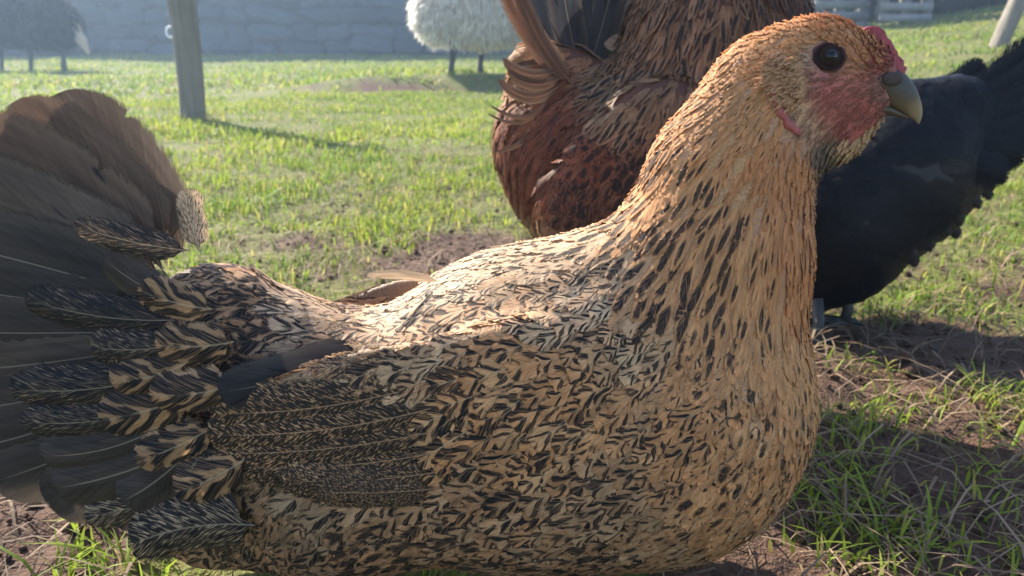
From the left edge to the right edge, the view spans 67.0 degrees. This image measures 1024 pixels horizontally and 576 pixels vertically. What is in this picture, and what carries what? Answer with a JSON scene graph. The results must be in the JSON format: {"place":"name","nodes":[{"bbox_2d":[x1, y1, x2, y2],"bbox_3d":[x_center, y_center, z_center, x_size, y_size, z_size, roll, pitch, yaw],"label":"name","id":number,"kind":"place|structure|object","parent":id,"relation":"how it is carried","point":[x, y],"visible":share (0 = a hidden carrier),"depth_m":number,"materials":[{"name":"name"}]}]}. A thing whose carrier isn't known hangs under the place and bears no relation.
{"place":"outdoors","nodes":[
{"label":"outdoors","id":0,"kind":"place"},
{"bbox_2d":[0,4,1023,575],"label":"ground","id":1,"kind":"structure","parent":0,"point":[778,558],"depth_m":0.96,"materials":[{"name":"green plant"}]},
{"bbox_2d":[0,0,89,71],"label":"dark sheep","id":2,"kind":"object","parent":1,"relation":"on","point":[31,26],"visible":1,"depth_m":8.19},
{"bbox_2d":[165,0,206,120],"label":"wooden post","id":3,"kind":"object","parent":1,"relation":"on","point":[184,26],"visible":0.86,"depth_m":3.07,"materials":[{"name":"grey wood"}]},
{"bbox_2d":[4,0,514,56],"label":"stone wall","id":4,"kind":"structure","parent":1,"relation":"on","point":[320,27],"depth_m":12.46,"materials":[{"name":"grey stone"}]},
{"bbox_2d":[0,11,922,575],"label":"speckled hen","id":5,"kind":"object","parent":1,"relation":"on","point":[628,387],"visible":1,"depth_m":0.38,"materials":[{"name":"beige"}]},
{"bbox_2d":[406,0,521,73],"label":"white sheep","id":6,"kind":"object","parent":1,"relation":"on","point":[481,27],"visible":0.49,"depth_m":5.16},
{"bbox_2d":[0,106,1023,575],"bbox_3d":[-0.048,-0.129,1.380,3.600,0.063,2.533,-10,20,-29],"label":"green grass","id":7,"kind":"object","parent":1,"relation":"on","point":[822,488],"visible":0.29,"depth_m":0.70,"materials":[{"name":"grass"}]},
{"bbox_2d":[0,173,1023,575],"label":"soil crumbs","id":8,"kind":"object","parent":1,"relation":"on","point":[976,505],"visible":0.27,"depth_m":0.75,"materials":[{"name":"brown soil"}]},
{"bbox_2d":[488,0,816,238],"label":"red hen","id":9,"kind":"object","parent":1,"relation":"on","point":[596,95],"visible":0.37,"depth_m":0.62,"materials":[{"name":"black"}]},
{"bbox_2d":[812,0,870,26],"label":"wooden pallet","id":10,"kind":"object","parent":1,"relation":"on","point":[860,16],"visible":0.4,"depth_m":8.64,"materials":[{"name":"grey wood"}]},
{"bbox_2d":[874,0,933,23],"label":"wooden pallet","id":11,"kind":"object","parent":1,"relation":"on","point":[886,11],"visible":0.87,"depth_m":8.49,"materials":[{"name":"grey wood"}]},
{"bbox_2d":[821,0,1007,22],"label":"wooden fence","id":12,"kind":"object","parent":1,"relation":"on","point":[941,6],"visible":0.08,"depth_m":8.98,"materials":[{"name":"grey wood"}]},
{"bbox_2d":[808,36,1023,345],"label":"black hen","id":13,"kind":"object","parent":1,"relation":"on","point":[896,197],"visible":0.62,"depth_m":0.80,"materials":[{"name":"black"}]},
{"bbox_2d":[989,0,1023,47],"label":"wooden post","id":14,"kind":"object","parent":1,"relation":"on","point":[1009,20],"visible":0.67,"depth_m":5.65,"materials":[{"name":"grey wood"}]},
{"bbox_2d":[0,2,1023,575],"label":"grass","id":15,"kind":"structure","parent":0,"point":[444,122],"depth_m":2.74,"materials":[{"name":"green plant"}]}
]}

